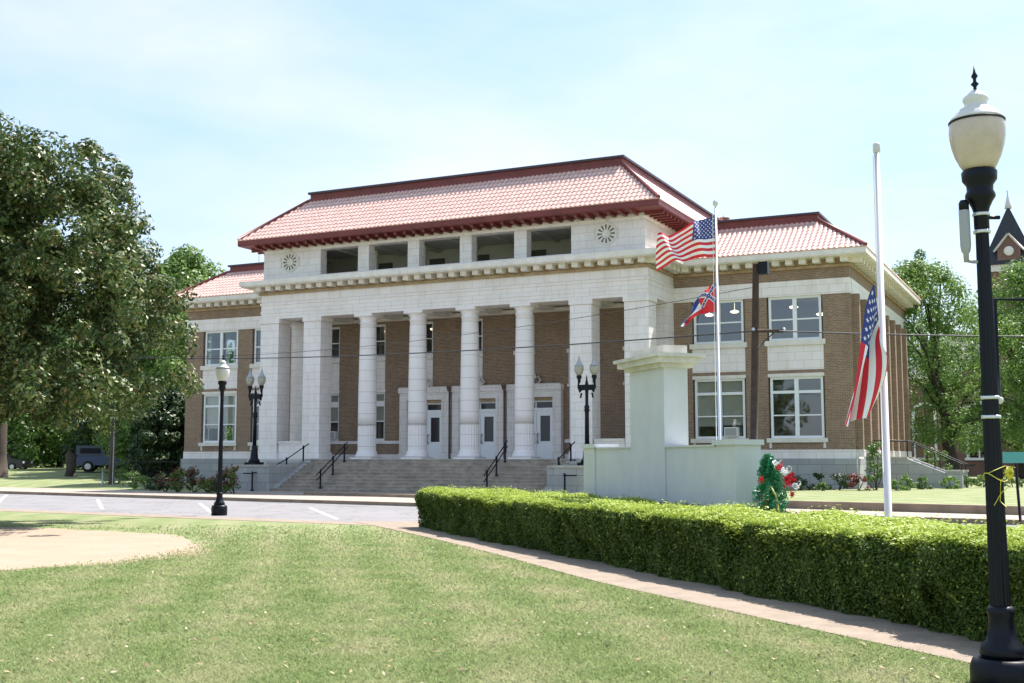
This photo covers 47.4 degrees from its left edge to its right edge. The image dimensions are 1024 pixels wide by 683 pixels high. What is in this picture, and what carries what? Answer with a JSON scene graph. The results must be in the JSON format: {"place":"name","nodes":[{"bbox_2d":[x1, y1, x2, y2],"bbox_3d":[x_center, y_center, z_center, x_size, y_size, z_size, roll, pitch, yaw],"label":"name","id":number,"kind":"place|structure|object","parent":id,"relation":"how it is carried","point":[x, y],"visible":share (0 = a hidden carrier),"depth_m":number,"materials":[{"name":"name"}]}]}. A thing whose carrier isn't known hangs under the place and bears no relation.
{"place":"outdoors","nodes":[
{"label":"outdoors","id":0,"kind":"place"},
{"bbox_2d":[0,527,208,570],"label":"sandy ground","id":1,"kind":"structure","parent":0,"point":[25,547],"depth_m":21.34,"materials":[{"name":"beige sand"}]},
{"bbox_2d":[0,509,372,525],"bbox_3d":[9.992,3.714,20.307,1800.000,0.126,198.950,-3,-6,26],"label":"pavement","id":2,"kind":"structure","parent":0,"point":[205,517],"depth_m":31.91,"materials":[{"name":"beige concrete"}]},
{"bbox_2d":[205,491,416,497],"bbox_3d":[-6.988,6.741,51.240,18.700,0.001,6.366,-3,-6,26],"label":"stair apron","id":3,"kind":"object","parent":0,"point":[281,492],"visible":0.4,"depth_m":54.70,"materials":[{"name":"concrete"}]},
{"bbox_2d":[243,443,308,490],"bbox_3d":[-11.620,6.276,58.500,3.837,2.373,0.761,6,-8,-44],"label":"handrail","id":4,"kind":"object","parent":3,"relation":"on","point":[286,459],"visible":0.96,"depth_m":58.32,"materials":[{"name":"black metal"}]},
{"bbox_2d":[304,492,414,497],"bbox_3d":[-4.100,6.328,47.696,12.990,0.120,0.345,-5,-7,39],"label":"kerb step","id":5,"kind":"object","parent":3,"relation":"on","point":[363,494],"visible":0.51,"depth_m":49.35,"materials":[{"name":"grey concrete"}]},
{"bbox_2d":[0,511,969,682],"bbox_3d":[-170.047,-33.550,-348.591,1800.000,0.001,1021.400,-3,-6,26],"label":"lawn","id":6,"kind":"structure","parent":0,"point":[22,519],"depth_m":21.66,"materials":[{"name":"green plant"}]},
{"bbox_2d":[0,109,204,435],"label":"magnolia tree","id":7,"kind":"object","parent":6,"relation":"on","point":[43,267],"visible":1,"depth_m":27.39,"materials":[{"name":"green plant"}]},
{"bbox_2d":[0,531,941,682],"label":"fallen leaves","id":8,"kind":"object","parent":6,"relation":"on","point":[594,627],"visible":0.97,"depth_m":10.24,"materials":[{"name":"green plant"}]},
{"bbox_2d":[581,345,763,506],"bbox_3d":[2.670,1.918,21.010,0.940,3.600,6.560,2,-6,-18],"label":"monument","id":9,"kind":"object","parent":6,"relation":"on","point":[660,458],"visible":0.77,"depth_m":20.46,"materials":[{"name":"white paint"}]},
{"bbox_2d":[413,483,1023,628],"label":"hedge","id":10,"kind":"object","parent":6,"relation":"on","point":[845,562],"visible":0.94,"depth_m":14.59,"materials":[{"name":"green plant"}]},
{"bbox_2d":[748,453,800,513],"bbox_3d":[3.926,2.516,17.424,0.893,1.705,0.845,-3,-6,26],"label":"memorial spray","id":11,"kind":"object","parent":6,"relation":"on","point":[768,474],"visible":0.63,"depth_m":17.39,"materials":[{"name":"green plant"}]},
{"bbox_2d":[873,143,891,516],"bbox_3d":[6.077,0.097,19.087,0.236,6.837,0.236,-3,-6,26],"label":"flagpole","id":12,"kind":"object","parent":6,"relation":"on","point":[884,388],"visible":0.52,"depth_m":19.09,"materials":[{"name":"white metal"}]},
{"bbox_2d":[845,285,887,425],"bbox_3d":[5.726,0.216,18.874,0.691,2.321,0.206,0,-6,-1],"label":"national flag","id":13,"kind":"object","parent":12,"relation":"attached to","point":[872,366],"visible":1,"depth_m":18.84,"materials":[{"name":"multicoloured fabric"}]},
{"bbox_2d":[912,515,1023,645],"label":"hedge","id":14,"kind":"object","parent":6,"relation":"on","point":[962,598],"visible":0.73,"depth_m":10.39,"materials":[{"name":"green plant"}]},
{"bbox_2d":[948,66,1023,682],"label":"street lamp","id":15,"kind":"object","parent":6,"relation":"on","point":[977,129],"visible":1,"depth_m":8.45,"materials":[{"name":"black metal"}]},
{"bbox_2d":[983,466,1015,506],"bbox_3d":[3.493,1.039,8.363,0.197,0.294,0.223,-1,-6,7],"label":"ribbon","id":16,"kind":"object","parent":15,"relation":"attached to","point":[1009,472],"visible":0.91,"depth_m":8.29,"materials":[{"name":"yellow fabric"}]},
{"bbox_2d":[0,494,1018,526],"bbox_3d":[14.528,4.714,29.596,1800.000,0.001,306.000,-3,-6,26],"label":"road","id":17,"kind":"structure","parent":0,"point":[274,510],"depth_m":40.69,"materials":[{"name":"grey asphalt"}]},
{"bbox_2d":[0,495,337,518],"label":"parking marking","id":18,"kind":"object","parent":17,"relation":"on","point":[101,506],"visible":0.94,"depth_m":41.43,"materials":[{"name":"white paint"}]},
{"bbox_2d":[211,356,229,515],"bbox_3d":[-8.315,2.644,33.303,0.450,4.610,0.450,-3,-6,26],"label":"street lamp","id":19,"kind":"object","parent":17,"relation":"on","point":[219,507],"visible":1,"depth_m":33.23,"materials":[{"name":"black metal"}]},
{"bbox_2d":[0,491,1023,524],"bbox_3d":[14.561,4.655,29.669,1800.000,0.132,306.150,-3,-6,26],"label":"kerb","id":20,"kind":"structure","parent":17,"relation":"on","point":[1008,521],"depth_m":46.67,"materials":[{"name":"grey concrete"}]},
{"bbox_2d":[1002,452,1023,525],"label":"sign post","id":21,"kind":"object","parent":17,"relation":"on","point":[1015,458],"visible":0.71,"depth_m":29.75,"materials":[{"name":"green metal"}]},
{"bbox_2d":[0,463,1023,505],"bbox_3d":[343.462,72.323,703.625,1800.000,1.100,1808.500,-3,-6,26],"label":"ground","id":22,"kind":"structure","parent":0,"point":[43,477],"depth_m":51.44,"materials":[{"name":"green plant"}]},
{"bbox_2d":[0,393,12,477],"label":"old tree","id":23,"kind":"object","parent":22,"relation":"on","point":[3,454],"visible":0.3,"depth_m":79.38,"materials":[{"name":"brown plant"}]},
{"bbox_2d":[7,453,32,468],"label":"parked car","id":24,"kind":"object","parent":22,"relation":"on","point":[13,462],"visible":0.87,"depth_m":96.57,"materials":[{"name":"black paint"}]},
{"bbox_2d":[7,329,86,461],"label":"background tree","id":25,"kind":"object","parent":22,"relation":"on","point":[25,435],"visible":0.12,"depth_m":99.65,"materials":[{"name":"green plant"}]},
{"bbox_2d":[7,318,104,467],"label":"background tree","id":26,"kind":"object","parent":22,"relation":"on","point":[50,450],"visible":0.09,"depth_m":108.66,"materials":[{"name":"green plant"}]},
{"bbox_2d":[8,288,113,465],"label":"background tree","id":27,"kind":"object","parent":22,"relation":"on","point":[66,316],"visible":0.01,"depth_m":138.56,"materials":[{"name":"green plant"}]},
{"bbox_2d":[64,449,77,476],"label":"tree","id":28,"kind":"object","parent":22,"relation":"on","point":[70,456],"visible":1,"depth_m":81.29,"materials":[{"name":"brown plant"}]},
{"bbox_2d":[76,445,134,471],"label":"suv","id":29,"kind":"object","parent":22,"relation":"on","point":[89,458],"visible":0.4,"depth_m":88.38,"materials":[{"name":"blue paint"}]},
{"bbox_2d":[101,396,116,484],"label":"utility pole","id":30,"kind":"object","parent":22,"relation":"on","point":[111,461],"visible":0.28,"depth_m":65.29,"materials":[{"name":"grey wood"}]},
{"bbox_2d":[136,287,751,356],"bbox_3d":[-7.523,-0.198,50.645,0.018,1.113,42.864,6,-8,-44],"label":"service wire","id":31,"kind":"object","parent":30,"relation":"attached to","point":[466,334],"visible":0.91,"depth_m":44.35,"materials":[{"name":"grey"}]},
{"bbox_2d":[144,330,754,358],"bbox_3d":[-7.590,0.293,50.495,0.040,1.942,42.917,6,-8,-44],"label":"overhead cable","id":32,"kind":"object","parent":30,"relation":"attached to","point":[470,350],"visible":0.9,"depth_m":43.61,"materials":[{"name":"grey metal"}]},
{"bbox_2d":[56,328,176,468],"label":"background tree","id":33,"kind":"object","parent":22,"relation":"on","point":[86,429],"visible":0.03,"depth_m":95.68,"materials":[{"name":"green plant"}]},
{"bbox_2d":[104,467,130,483],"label":"shrub","id":34,"kind":"object","parent":22,"relation":"on","point":[123,476],"visible":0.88,"depth_m":65.68,"materials":[{"name":"green plant"}]},
{"bbox_2d":[119,470,140,486],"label":"shrub","id":35,"kind":"object","parent":22,"relation":"on","point":[136,474],"visible":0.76,"depth_m":61.47,"materials":[{"name":"green plant"}]},
{"bbox_2d":[131,475,157,488],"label":"shrub","id":36,"kind":"object","parent":22,"relation":"on","point":[142,480],"visible":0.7,"depth_m":59.37,"materials":[{"name":"green plant"}]},
{"bbox_2d":[88,276,207,475],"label":"background tree","id":37,"kind":"object","parent":22,"relation":"on","point":[153,367],"visible":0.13,"depth_m":81.83,"materials":[{"name":"green plant"}]},
{"bbox_2d":[145,477,165,489],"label":"shrub","id":38,"kind":"object","parent":22,"relation":"on","point":[149,486],"visible":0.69,"depth_m":58.25,"materials":[{"name":"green plant"}]},
{"bbox_2d":[132,459,180,483],"bbox_3d":[-18.981,6.918,62.117,4.615,1.300,0.045,-5,-8,41],"label":"iron fence","id":39,"kind":"object","parent":22,"relation":"on","point":[161,461],"visible":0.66,"depth_m":62.19,"materials":[{"name":"black metal"}]},
{"bbox_2d":[124,387,207,478],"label":"background tree","id":40,"kind":"object","parent":22,"relation":"on","point":[163,421],"visible":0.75,"depth_m":75.97,"materials":[{"name":"green plant"}]},
{"bbox_2d":[112,243,234,440],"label":"background tree","id":41,"kind":"object","parent":22,"relation":"on","point":[188,262],"visible":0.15,"depth_m":92.13,"materials":[{"name":"green plant"}]},
{"bbox_2d":[174,154,975,492],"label":"courthouse","id":42,"kind":"structure","parent":22,"relation":"on","point":[410,262],"depth_m":58.38,"materials":[{"name":"white stone"}]},
{"bbox_2d":[208,335,212,363],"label":"window","id":43,"kind":"structure","parent":42,"relation":"in","point":[211,342],"depth_m":71.84,"materials":[{"name":"white paint"}]},
{"bbox_2d":[203,394,236,442],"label":"window","id":44,"kind":"structure","parent":42,"relation":"in","point":[211,404],"depth_m":68.78,"materials":[{"name":"white paint"}]},
{"bbox_2d":[205,330,237,365],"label":"window","id":45,"kind":"structure","parent":42,"relation":"in","point":[221,348],"depth_m":69.05,"materials":[{"name":"white paint"}]},
{"bbox_2d":[226,338,236,362],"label":"window","id":46,"kind":"structure","parent":42,"relation":"in","point":[227,338],"depth_m":73.86,"materials":[{"name":"white paint"}]},
{"bbox_2d":[244,367,265,464],"bbox_3d":[-12.937,3.727,58.674,1.140,4.920,0.680,-3,-6,26],"label":"double lamp","id":47,"kind":"object","parent":42,"relation":"on","point":[254,459],"visible":1,"depth_m":58.57,"materials":[{"name":"black metal"}]},
{"bbox_2d":[254,328,260,363],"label":"window","id":48,"kind":"structure","parent":42,"relation":"in","point":[256,330],"depth_m":67.95,"materials":[{"name":"white paint"}]},
{"bbox_2d":[316,442,347,488],"bbox_3d":[-8.829,6.059,57.263,0.202,2.316,3.182,-2,-6,19],"label":"handrail","id":49,"kind":"object","parent":42,"relation":"on","point":[332,464],"visible":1,"depth_m":57.26,"materials":[{"name":"black metal"}]},
{"bbox_2d":[330,394,338,440],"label":"window","id":50,"kind":"structure","parent":42,"relation":"in","point":[334,397],"depth_m":65.20,"materials":[{"name":"white paint"}]},
{"bbox_2d":[332,327,339,358],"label":"window","id":51,"kind":"structure","parent":42,"relation":"in","point":[333,328],"depth_m":65.44,"materials":[{"name":"white paint"}]},
{"bbox_2d":[376,392,384,440],"bbox_3d":[-7.367,4.118,63.950,1.120,2.640,0.180,-3,-6,26],"label":"window","id":52,"kind":"structure","parent":42,"relation":"in","point":[380,417],"depth_m":63.94,"materials":[{"name":"white paint"}]},
{"bbox_2d":[376,324,385,356],"bbox_3d":[-7.380,-0.014,64.339,1.120,1.820,0.120,-3,-6,26],"label":"window","id":53,"kind":"structure","parent":42,"relation":"in","point":[384,325],"depth_m":64.17,"materials":[{"name":"white paint"}]},
{"bbox_2d":[378,263,392,268],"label":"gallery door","id":54,"kind":"structure","parent":42,"relation":"in","point":[383,265],"depth_m":65.12,"materials":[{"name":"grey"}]},
{"bbox_2d":[426,322,432,354],"bbox_3d":[-4.681,-0.145,63.036,1.120,1.820,0.120,-3,-6,26],"label":"window","id":55,"kind":"structure","parent":42,"relation":"in","point":[426,322],"depth_m":62.81,"materials":[{"name":"white paint"}]},
{"bbox_2d":[426,403,440,458],"bbox_3d":[-4.554,4.790,62.341,2.120,2.980,0.201,-3,-6,26],"label":"door","id":56,"kind":"structure","parent":42,"relation":"in","point":[433,445],"depth_m":62.17,"materials":[{"name":"white paint"}]},
{"bbox_2d":[429,258,444,264],"bbox_3d":[-4.099,-3.902,63.700,0.900,1.250,0.100,-3,-6,26],"label":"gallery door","id":57,"kind":"structure","parent":42,"relation":"in","point":[441,260],"depth_m":63.69,"materials":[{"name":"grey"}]},
{"bbox_2d":[478,319,482,352],"bbox_3d":[-1.983,-0.277,61.732,1.120,1.820,0.120,-3,-6,26],"label":"window","id":58,"kind":"structure","parent":42,"relation":"in","point":[478,319],"depth_m":61.48,"materials":[{"name":"white paint"}]},
{"bbox_2d":[478,254,488,260],"bbox_3d":[-1.643,-4.022,62.514,0.900,1.250,0.100,-3,-6,26],"label":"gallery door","id":59,"kind":"structure","parent":42,"relation":"in","point":[480,257],"depth_m":62.44,"materials":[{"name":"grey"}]},
{"bbox_2d":[479,402,495,458],"bbox_3d":[-1.658,4.649,60.942,2.120,2.980,0.201,-3,-6,26],"label":"door","id":60,"kind":"structure","parent":42,"relation":"in","point":[487,410],"depth_m":60.79,"materials":[{"name":"white paint"}]},
{"bbox_2d":[483,440,507,487],"bbox_3d":[-0.733,5.664,53.352,0.202,2.316,3.182,-2,-6,19],"label":"handrail","id":61,"kind":"object","parent":42,"relation":"on","point":[496,458],"visible":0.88,"depth_m":53.36,"materials":[{"name":"black metal"}]},
{"bbox_2d":[531,249,545,256],"bbox_3d":[1.352,-4.168,61.066,0.900,1.250,0.100,-3,-6,26],"label":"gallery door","id":62,"kind":"structure","parent":42,"relation":"in","point":[534,253],"depth_m":61.05,"materials":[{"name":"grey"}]},
{"bbox_2d":[534,400,552,458],"bbox_3d":[1.239,4.508,59.542,2.120,2.980,0.201,-3,-6,26],"label":"door","id":63,"kind":"structure","parent":42,"relation":"in","point":[543,427],"depth_m":59.39,"materials":[{"name":"white paint"}]},
{"bbox_2d":[569,387,570,438],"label":"window","id":64,"kind":"structure","parent":42,"relation":"in","point":[569,387],"depth_m":58.86,"materials":[{"name":"white paint"}]},
{"bbox_2d":[574,356,598,464],"bbox_3d":[3.295,2.980,51.275,1.140,4.920,0.680,-3,-6,26],"label":"double lamp","id":65,"kind":"object","parent":42,"relation":"on","point":[593,368],"visible":0.92,"depth_m":51.22,"materials":[{"name":"black metal"}]},
{"bbox_2d":[694,299,744,343],"bbox_3d":[9.932,-0.923,55.971,2.440,2.070,0.140,-3,-6,26],"label":"window","id":66,"kind":"structure","parent":42,"relation":"in","point":[741,300],"depth_m":55.82,"materials":[{"name":"white paint"}]},
{"bbox_2d":[695,378,745,438],"bbox_3d":[9.886,3.202,55.460,2.440,2.840,0.470,-3,-6,26],"label":"window","id":67,"kind":"structure","parent":42,"relation":"in","point":[733,406],"depth_m":55.56,"materials":[{"name":"white paint"}]},
{"bbox_2d":[768,295,821,340],"bbox_3d":[13.215,-1.083,54.385,2.440,2.070,0.140,-3,-6,26],"label":"window","id":68,"kind":"structure","parent":42,"relation":"in","point":[794,298],"depth_m":54.32,"materials":[{"name":"white paint"}]},
{"bbox_2d":[770,376,824,437],"bbox_3d":[13.215,3.051,53.968,2.440,2.840,0.140,-3,-6,26],"label":"window","id":69,"kind":"structure","parent":42,"relation":"in","point":[796,390],"depth_m":53.91,"materials":[{"name":"white paint"}]},
{"bbox_2d":[790,475,814,490],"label":"shrub","id":70,"kind":"object","parent":22,"relation":"on","point":[804,482],"visible":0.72,"depth_m":49.92,"materials":[{"name":"green plant"}]},
{"bbox_2d":[808,472,827,489],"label":"shrub","id":71,"kind":"object","parent":22,"relation":"on","point":[818,476],"visible":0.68,"depth_m":50.66,"materials":[{"name":"green plant"}]},
{"bbox_2d":[816,481,828,490],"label":"shrub","id":72,"kind":"object","parent":22,"relation":"on","point":[819,484],"visible":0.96,"depth_m":49.39,"materials":[{"name":"green plant"}]},
{"bbox_2d":[826,473,849,489],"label":"shrub","id":73,"kind":"object","parent":22,"relation":"on","point":[844,483],"visible":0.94,"depth_m":50.47,"materials":[{"name":"green plant"}]},
{"bbox_2d":[847,473,871,490],"bbox_3d":[14.783,6.016,49.648,1.036,0.886,0.843,-3,-6,26],"label":"red shrub","id":74,"kind":"object","parent":22,"relation":"on","point":[855,481],"visible":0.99,"depth_m":49.64,"materials":[{"name":"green plant"}]},
{"bbox_2d":[861,441,882,489],"bbox_3d":[15.836,5.446,50.760,1.173,2.232,1.490,-3,-6,26],"label":"tall shrub","id":75,"kind":"object","parent":22,"relation":"on","point":[871,455],"visible":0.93,"depth_m":50.67,"materials":[{"name":"green plant"}]},
{"bbox_2d":[762,500,1023,514],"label":"retaining wall","id":76,"kind":"structure","parent":22,"relation":"on","point":[929,508],"depth_m":34.89,"materials":[{"name":"grey concrete"}]},
{"bbox_2d":[891,479,909,490],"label":"shrub","id":77,"kind":"object","parent":22,"relation":"on","point":[894,482],"visible":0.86,"depth_m":49.61,"materials":[{"name":"green plant"}]},
{"bbox_2d":[899,473,915,489],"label":"shrub","id":78,"kind":"object","parent":22,"relation":"on","point":[909,480],"visible":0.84,"depth_m":50.60,"materials":[{"name":"green plant"}]},
{"bbox_2d":[908,248,935,462],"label":"sapling","id":79,"kind":"object","parent":22,"relation":"on","point":[918,251],"visible":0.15,"depth_m":84.52,"materials":[{"name":"green plant"}]},
{"bbox_2d":[915,475,933,488],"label":"shrub","id":80,"kind":"object","parent":22,"relation":"on","point":[921,480],"visible":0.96,"depth_m":51.63,"materials":[{"name":"green plant"}]},
{"bbox_2d":[920,446,952,469],"bbox_3d":[21.724,6.404,59.603,1.668,2.092,2.186,-3,-6,26],"label":"tall shrub","id":81,"kind":"object","parent":22,"relation":"on","point":[931,460],"visible":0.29,"depth_m":59.61,"materials":[{"name":"green plant"}]},
{"bbox_2d":[939,476,960,488],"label":"shrub","id":82,"kind":"object","parent":22,"relation":"on","point":[948,479],"visible":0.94,"depth_m":52.61,"materials":[{"name":"green plant"}]},
{"bbox_2d":[891,256,1023,469],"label":"leafy tree","id":83,"kind":"object","parent":22,"relation":"on","point":[931,360],"visible":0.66,"depth_m":71.51,"materials":[{"name":"green plant"}]},
{"bbox_2d":[908,188,1023,475],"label":"church","id":84,"kind":"structure","parent":22,"relation":"on","point":[1007,245],"depth_m":98.21,"materials":[{"name":"red brick"}]},
{"bbox_2d":[911,402,938,459],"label":"arched window","id":85,"kind":"structure","parent":84,"relation":"in","point":[913,415],"depth_m":95.17,"materials":[{"name":"white paint"}]},
{"bbox_2d":[965,401,983,459],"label":"arched window","id":86,"kind":"structure","parent":84,"relation":"in","point":[968,458],"depth_m":93.29,"materials":[{"name":"white paint"}]},
{"bbox_2d":[963,474,977,487],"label":"shrub","id":87,"kind":"object","parent":22,"relation":"on","point":[966,482],"visible":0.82,"depth_m":54.41,"materials":[{"name":"green plant"}]},
{"bbox_2d":[920,256,1023,478],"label":"leafy tree","id":88,"kind":"object","parent":22,"relation":"on","point":[1014,276],"visible":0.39,"depth_m":77.66,"materials":[{"name":"green plant"}]},
{"bbox_2d":[977,474,984,486],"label":"shrub","id":89,"kind":"object","parent":22,"relation":"on","point":[980,477],"visible":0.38,"depth_m":55.58,"materials":[{"name":"green plant"}]},
{"bbox_2d":[976,312,1023,427],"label":"leafy tree","id":90,"kind":"object","parent":22,"relation":"on","point":[1020,407],"visible":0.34,"depth_m":71.06,"materials":[{"name":"green plant"}]},
{"bbox_2d":[1004,477,1023,486],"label":"shrub","id":91,"kind":"object","parent":22,"relation":"on","point":[1013,481],"visible":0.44,"depth_m":55.46,"materials":[{"name":"green plant"}]},
{"bbox_2d":[0,487,1023,519],"bbox_3d":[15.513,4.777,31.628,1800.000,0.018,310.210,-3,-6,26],"label":"pavement","id":92,"kind":"structure","parent":0,"point":[383,499],"depth_m":49.13,"materials":[{"name":"concrete"}]},
{"bbox_2d":[155,474,178,491],"bbox_3d":[-16.611,6.844,56.051,1.302,0.957,0.990,-3,-6,26],"label":"flowering shrub","id":93,"kind":"object","parent":92,"relation":"on","point":[161,485],"visible":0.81,"depth_m":55.91,"materials":[{"name":"green plant"}]},
{"bbox_2d":[164,467,185,491],"bbox_3d":[-15.987,6.626,55.508,1.363,1.279,0.974,-6,-8,46],"label":"flowering shrub","id":94,"kind":"object","parent":92,"relation":"on","point":[179,473],"visible":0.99,"depth_m":55.46,"materials":[{"name":"green plant"}]},
{"bbox_2d":[180,465,204,491],"bbox_3d":[-15.058,6.507,55.005,1.268,1.416,1.034,-1,-6,12],"label":"flowering shrub","id":95,"kind":"object","parent":92,"relation":"on","point":[191,470],"visible":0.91,"depth_m":54.94,"materials":[{"name":"green plant"}]},
{"bbox_2d":[196,476,216,492],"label":"flowering shrub","id":96,"kind":"object","parent":92,"relation":"on","point":[206,483],"visible":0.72,"depth_m":54.45,"materials":[{"name":"green plant"}]},
{"bbox_2d":[210,466,231,492],"bbox_3d":[-13.497,6.461,54.229,1.006,1.337,1.192,1,-6,-7],"label":"flowering shrub","id":97,"kind":"object","parent":92,"relation":"on","point":[215,480],"visible":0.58,"depth_m":53.94,"materials":[{"name":"green plant"}]},
{"bbox_2d":[222,464,240,492],"bbox_3d":[-13.022,6.338,53.546,1.152,1.457,0.843,-3,-6,26],"label":"flowering shrub","id":98,"kind":"object","parent":92,"relation":"on","point":[231,474],"visible":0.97,"depth_m":53.47,"materials":[{"name":"green plant"}]},
{"bbox_2d":[0,0,1023,441],"label":"sky","id":99,"kind":"structure","parent":0,"point":[224,116],"materials":[{"name":"blue"}]},
{"bbox_2d":[557,441,576,492],"bbox_3d":[2.404,5.585,51.651,0.871,2.373,3.989,0,-6,2],"label":"handrail","id":100,"kind":"object","parent":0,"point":[558,459],"visible":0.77,"depth_m":51.93,"materials":[{"name":"black metal"}]},
{"bbox_2d":[352,521,981,662],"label":"garden path","id":101,"kind":"structure","parent":0,"point":[903,635],"depth_m":12.97,"materials":[{"name":"beige concrete"}]},
{"bbox_2d":[712,200,720,439],"bbox_3d":[4.263,0.515,24.070,0.133,7.006,0.133,-3,-6,26],"label":"flagpole","id":102,"kind":"object","parent":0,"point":[715,203],"visible":0.69,"depth_m":24.13,"materials":[{"name":"silver metal"}]},
{"bbox_2d":[656,216,714,270],"bbox_3d":[3.633,-2.051,24.303,1.260,1.166,0.305,0,-6,-1],"label":"national flag","id":103,"kind":"object","parent":102,"relation":"attached to","point":[693,240],"visible":1,"depth_m":24.33,"materials":[{"name":"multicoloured fabric"}]},
{"bbox_2d":[681,283,715,325],"bbox_3d":[3.884,-0.763,24.197,0.758,0.922,0.164,0,-6,0],"label":"state flag","id":104,"kind":"object","parent":102,"relation":"attached to","point":[704,302],"visible":1,"depth_m":24.20,"materials":[{"name":"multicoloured fabric"}]},
{"bbox_2d":[750,261,785,439],"bbox_3d":[7.635,1.344,34.932,1.198,7.540,0.328,-1,-6,10],"label":"utility pole","id":105,"kind":"object","parent":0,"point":[761,268],"visible":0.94,"depth_m":35.07,"materials":[{"name":"brown wood"}]},
{"bbox_2d":[779,330,1023,336],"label":"overhead cable","id":106,"kind":"object","parent":105,"relation":"attached to","point":[894,334],"visible":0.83,"depth_m":34.24,"materials":[{"name":"grey metal"}]},
{"bbox_2d":[993,298,1023,403],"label":"sign bracket","id":107,"kind":"object","parent":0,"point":[1001,401],"visible":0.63,"depth_m":16.07,"materials":[{"name":"black metal"}]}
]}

